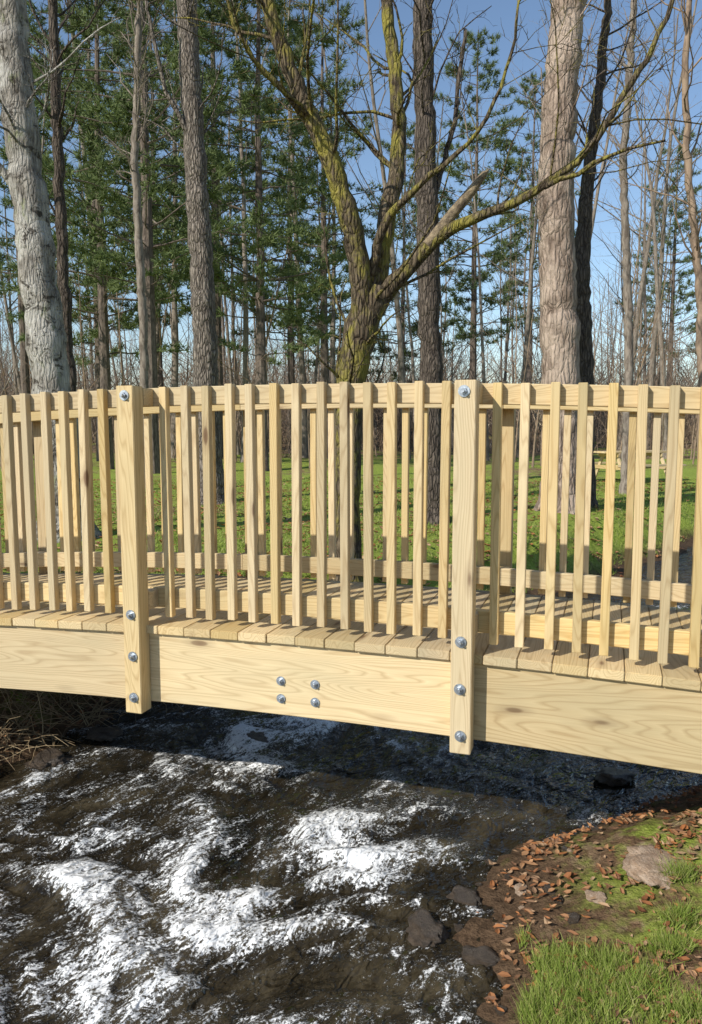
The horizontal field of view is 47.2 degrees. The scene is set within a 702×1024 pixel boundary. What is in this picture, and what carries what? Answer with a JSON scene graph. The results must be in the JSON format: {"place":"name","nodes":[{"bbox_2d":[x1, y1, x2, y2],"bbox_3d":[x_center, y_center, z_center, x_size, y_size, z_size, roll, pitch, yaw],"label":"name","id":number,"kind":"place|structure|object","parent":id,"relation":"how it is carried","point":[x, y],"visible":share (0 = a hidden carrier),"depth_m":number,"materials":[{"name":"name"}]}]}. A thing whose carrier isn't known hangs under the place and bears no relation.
{"place":"outdoors","nodes":[
{"label":"outdoors","id":0,"kind":"place"},
{"bbox_2d":[0,475,695,592],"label":"grass field","id":1,"kind":"structure","parent":0,"point":[156,517],"depth_m":12.12,"materials":[{"name":"green plant"}]},
{"bbox_2d":[0,477,695,702],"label":"leaf litter field","id":2,"kind":"structure","parent":0,"point":[239,574],"depth_m":11.92,"materials":[{"name":"brown plant"}]},
{"bbox_2d":[0,546,701,1023],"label":"creek water","id":3,"kind":"structure","parent":0,"point":[196,864],"depth_m":3.71,"materials":[{"name":"black liquid"}]},
{"bbox_2d":[247,731,268,741],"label":"creek rock","id":4,"kind":"object","parent":3,"relation":"in","point":[258,736],"visible":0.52,"depth_m":5.10,"materials":[{"name":"grey stone"}]},
{"bbox_2d":[594,767,635,786],"bbox_3d":[1.499,1.511,4.592,0.246,0.067,0.190,-1,7,-31],"label":"creek rock","id":5,"kind":"object","parent":3,"relation":"on","point":[611,777],"visible":1,"depth_m":4.55,"materials":[{"name":"grey stone"}]},
{"bbox_2d":[0,425,701,1023],"bbox_3d":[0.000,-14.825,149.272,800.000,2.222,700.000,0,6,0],"label":"ground","id":6,"kind":"structure","parent":0,"point":[616,919],"depth_m":3.56,"materials":[{"name":"green plant"}]},
{"bbox_2d":[0,1,86,453],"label":"pine tree","id":7,"kind":"object","parent":6,"relation":"on","point":[5,201],"visible":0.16,"depth_m":35.06,"materials":[{"name":"green plant"}]},
{"bbox_2d":[23,748,72,768],"bbox_3d":[-1.805,1.489,4.791,0.285,0.093,0.272,1,11,39],"label":"creek rock","id":8,"kind":"object","parent":6,"relation":"on","point":[43,759],"visible":0.72,"depth_m":4.74,"materials":[{"name":"stone"}]},
{"bbox_2d":[0,693,104,751],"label":"leaf litter bank","id":9,"kind":"structure","parent":6,"relation":"on","point":[53,714],"depth_m":5.33,"materials":[{"name":"brown plant"}]},
{"bbox_2d":[0,0,121,542],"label":"birch tree","id":10,"kind":"object","parent":6,"relation":"on","point":[45,332],"visible":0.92,"depth_m":9.04,"materials":[{"name":"grey plant"}]},
{"bbox_2d":[27,0,104,438],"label":"slender tree","id":11,"kind":"object","parent":6,"relation":"on","point":[56,115],"visible":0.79,"depth_m":10.04,"materials":[{"name":"brown plant"}]},
{"bbox_2d":[0,568,183,769],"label":"dry brush bank","id":12,"kind":"structure","parent":6,"relation":"on","point":[22,713],"depth_m":5.15,"materials":[{"name":"brown plant"}]},
{"bbox_2d":[0,0,186,460],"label":"pine tree","id":13,"kind":"object","parent":6,"relation":"on","point":[126,235],"visible":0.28,"depth_m":28.68,"materials":[{"name":"green plant"}]},
{"bbox_2d":[0,0,191,468],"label":"pine tree","id":14,"kind":"object","parent":6,"relation":"on","point":[101,333],"visible":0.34,"depth_m":23.68,"materials":[{"name":"green plant"}]},
{"bbox_2d":[86,727,122,741],"bbox_3d":[-1.613,1.446,5.181,0.277,0.080,0.220,0,2,32],"label":"creek rock","id":15,"kind":"object","parent":6,"relation":"on","point":[100,734],"visible":0.84,"depth_m":5.14,"materials":[{"name":"grey stone"}]},
{"bbox_2d":[98,0,175,487],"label":"slender tree","id":16,"kind":"object","parent":6,"relation":"on","point":[136,133],"visible":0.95,"depth_m":16.31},
{"bbox_2d":[30,0,257,473],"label":"pine tree","id":17,"kind":"object","parent":6,"relation":"on","point":[146,165],"visible":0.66,"depth_m":20.85,"materials":[{"name":"green plant"}]},
{"bbox_2d":[67,1,235,446],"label":"pine tree","id":18,"kind":"object","parent":6,"relation":"on","point":[160,372],"visible":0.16,"depth_m":37.88,"materials":[{"name":"green plant"}]},
{"bbox_2d":[121,0,251,504],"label":"grey trunk tree","id":19,"kind":"object","parent":6,"relation":"on","point":[203,310],"visible":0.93,"depth_m":13.40,"materials":[{"name":"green plant"}]},
{"bbox_2d":[148,0,303,456],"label":"pine tree","id":20,"kind":"object","parent":6,"relation":"on","point":[234,241],"visible":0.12,"depth_m":32.53,"materials":[{"name":"green plant"}]},
{"bbox_2d":[153,0,349,470],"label":"pine tree","id":21,"kind":"object","parent":6,"relation":"on","point":[260,296],"visible":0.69,"depth_m":22.88,"materials":[{"name":"green plant"}]},
{"bbox_2d":[220,3,350,453],"bbox_3d":[-3.204,-13.248,39.252,7.649,21.268,7.806,5,8,38],"label":"pine tree","id":22,"kind":"object","parent":6,"relation":"on","point":[291,367],"visible":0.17,"depth_m":38.56,"materials":[{"name":"green plant"}]},
{"bbox_2d":[246,0,405,458],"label":"pine tree","id":23,"kind":"object","parent":6,"relation":"on","point":[323,203],"visible":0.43,"depth_m":30.27,"materials":[{"name":"green plant"}]},
{"bbox_2d":[0,364,696,462],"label":"forest brush","id":24,"kind":"object","parent":6,"relation":"on","point":[489,431],"visible":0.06,"depth_m":38.61,"materials":[{"name":"brown plant"}]},
{"bbox_2d":[0,227,697,453],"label":"forest thicket","id":25,"kind":"object","parent":6,"relation":"on","point":[377,419],"visible":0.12,"depth_m":49.30,"materials":[{"name":"brown plant"}]},
{"bbox_2d":[0,153,697,470],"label":"forest saplings","id":26,"kind":"object","parent":6,"relation":"on","point":[637,360],"visible":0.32,"depth_m":27.15,"materials":[{"name":"brown plant"}]},
{"bbox_2d":[0,380,701,773],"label":"wooden footbridge","id":27,"kind":"object","parent":6,"relation":"on","point":[464,662],"visible":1,"depth_m":3.76,"materials":[{"name":"brown wood"}]},
{"bbox_2d":[0,0,701,462],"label":"forest trees","id":28,"kind":"object","parent":6,"relation":"on","point":[638,294],"visible":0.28,"depth_m":34.34,"materials":[{"name":"plant"}]},
{"bbox_2d":[341,121,455,447],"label":"pine tree","id":29,"kind":"object","parent":6,"relation":"on","point":[409,134],"visible":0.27,"depth_m":48.01,"materials":[{"name":"green plant"}]},
{"bbox_2d":[101,0,701,581],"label":"mossy tree","id":30,"kind":"object","parent":6,"relation":"on","point":[375,286],"visible":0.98,"depth_m":7.23,"materials":[{"name":"brown plant"}]},
{"bbox_2d":[406,908,449,947],"bbox_3d":[0.300,1.664,3.181,0.188,0.067,0.232,1,11,-18],"label":"creek rock","id":31,"kind":"object","parent":6,"relation":"on","point":[425,928],"visible":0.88,"depth_m":3.16,"materials":[{"name":"grey stone"}]},
{"bbox_2d":[377,0,496,525],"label":"dark trunk tree","id":32,"kind":"object","parent":6,"relation":"on","point":[428,308],"visible":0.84,"depth_m":11.06,"materials":[{"name":"brown plant"}]},
{"bbox_2d":[454,923,462,932],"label":"creek rock","id":33,"kind":"object","parent":6,"relation":"on","point":[458,927],"visible":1,"depth_m":3.21,"materials":[{"name":"grey stone"}]},
{"bbox_2d":[446,885,481,905],"bbox_3d":[0.477,1.641,3.400,0.168,0.047,0.140,-6,12,-8],"label":"creek rock","id":34,"kind":"object","parent":6,"relation":"on","point":[463,895],"visible":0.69,"depth_m":3.39,"materials":[{"name":"grey stone"}]},
{"bbox_2d":[405,27,539,379],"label":"pine tree","id":35,"kind":"object","parent":6,"relation":"on","point":[473,280],"visible":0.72,"depth_m":40.08,"materials":[{"name":"green plant"}]},
{"bbox_2d":[461,945,499,966],"bbox_3d":[0.493,1.682,3.021,0.159,0.047,0.132,8,7,16],"label":"creek rock","id":36,"kind":"object","parent":6,"relation":"on","point":[486,955],"visible":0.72,"depth_m":3.00,"materials":[{"name":"grey stone"}]},
{"bbox_2d":[484,858,496,864],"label":"creek rock","id":37,"kind":"object","parent":6,"relation":"on","point":[486,861],"visible":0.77,"depth_m":3.66,"materials":[{"name":"grey stone"}]},
{"bbox_2d":[494,1004,507,1015],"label":"creek rock","id":38,"kind":"object","parent":6,"relation":"on","point":[499,1013],"visible":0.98,"depth_m":2.71,"materials":[{"name":"stone"}]},
{"bbox_2d":[495,922,507,929],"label":"creek rock","id":39,"kind":"object","parent":6,"relation":"on","point":[505,925],"visible":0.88,"depth_m":3.17,"materials":[{"name":"stone"}]},
{"bbox_2d":[513,882,526,896],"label":"creek rock","id":40,"kind":"object","parent":6,"relation":"on","point":[517,887],"visible":0.88,"depth_m":3.38,"materials":[{"name":"stone"}]},
{"bbox_2d":[482,71,579,436],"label":"pine tree","id":41,"kind":"object","parent":6,"relation":"on","point":[528,159],"visible":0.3,"depth_m":55.59,"materials":[{"name":"green plant"}]},
{"bbox_2d":[541,884,554,894],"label":"creek rock","id":42,"kind":"object","parent":6,"relation":"on","point":[546,887],"visible":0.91,"depth_m":3.31,"materials":[{"name":"grey stone"}]},
{"bbox_2d":[551,896,562,903],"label":"creek rock","id":43,"kind":"object","parent":6,"relation":"on","point":[561,899],"visible":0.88,"depth_m":3.23,"materials":[{"name":"grey stone"}]},
{"bbox_2d":[522,0,608,514],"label":"pale bark tree","id":44,"kind":"object","parent":6,"relation":"on","point":[559,331],"visible":0.84,"depth_m":12.01,"materials":[{"name":"beige plant"}]},
{"bbox_2d":[567,912,580,924],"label":"creek rock","id":45,"kind":"object","parent":6,"relation":"on","point":[574,917],"visible":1,"depth_m":3.07,"materials":[{"name":"grey stone"}]},
{"bbox_2d":[476,785,701,1023],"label":"leaf litter bank","id":46,"kind":"structure","parent":6,"relation":"on","point":[553,840],"depth_m":3.27,"materials":[{"name":"brown plant"}]},
{"bbox_2d":[515,0,672,507],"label":"dark trunk tree","id":47,"kind":"object","parent":6,"relation":"on","point":[582,238],"visible":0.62,"depth_m":12.84,"materials":[{"name":"brown plant"}]},
{"bbox_2d":[588,1005,599,1017],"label":"creek rock","id":48,"kind":"object","parent":6,"relation":"on","point":[594,1011],"visible":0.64,"depth_m":2.57,"materials":[{"name":"grey stone"}]},
{"bbox_2d":[585,889,606,903],"bbox_3d":[0.968,1.528,3.184,0.097,0.030,0.067,8,18,35],"label":"creek rock","id":49,"kind":"object","parent":6,"relation":"on","point":[599,895],"visible":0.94,"depth_m":3.17,"materials":[{"name":"stone"}]},
{"bbox_2d":[591,827,601,830],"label":"creek rock","id":50,"kind":"object","parent":6,"relation":"on","point":[594,828],"visible":0.64,"depth_m":3.81,"materials":[{"name":"grey stone"}]},
{"bbox_2d":[510,851,701,1023],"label":"grass tufts bank","id":51,"kind":"structure","parent":6,"relation":"on","point":[604,962],"depth_m":2.69,"materials":[{"name":"green plant"}]},
{"bbox_2d":[578,0,679,494],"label":"slender tree","id":52,"kind":"object","parent":6,"relation":"on","point":[628,311],"visible":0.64,"depth_m":15.46,"materials":[{"name":"plant"}]},
{"bbox_2d":[593,450,685,476],"bbox_3d":[6.600,-1.048,18.998,1.800,0.789,1.668,-2,7,-20],"label":"picnic table","id":53,"kind":"object","parent":6,"relation":"on","point":[602,454],"visible":0.38,"depth_m":18.85,"materials":[{"name":"brown wood"}]},
{"bbox_2d":[622,844,689,889],"bbox_3d":[1.268,1.444,3.299,0.306,0.070,0.435,4,0,12],"label":"creek rock","id":54,"kind":"object","parent":6,"relation":"on","point":[639,863],"visible":0.67,"depth_m":3.23,"materials":[{"name":"stone"}]},
{"bbox_2d":[613,126,701,385],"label":"pine tree","id":55,"kind":"object","parent":6,"relation":"on","point":[687,258],"visible":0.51,"depth_m":59.97,"materials":[{"name":"green plant"}]},
{"bbox_2d":[616,0,701,454],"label":"slender tree","id":56,"kind":"object","parent":6,"relation":"on","point":[694,237],"visible":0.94,"depth_m":8.62,"materials":[{"name":"brown plant"}]},
{"bbox_2d":[0,0,701,423],"label":"sky","id":57,"kind":"structure","parent":0,"point":[501,12],"materials":[{"name":"blue"}]}
]}

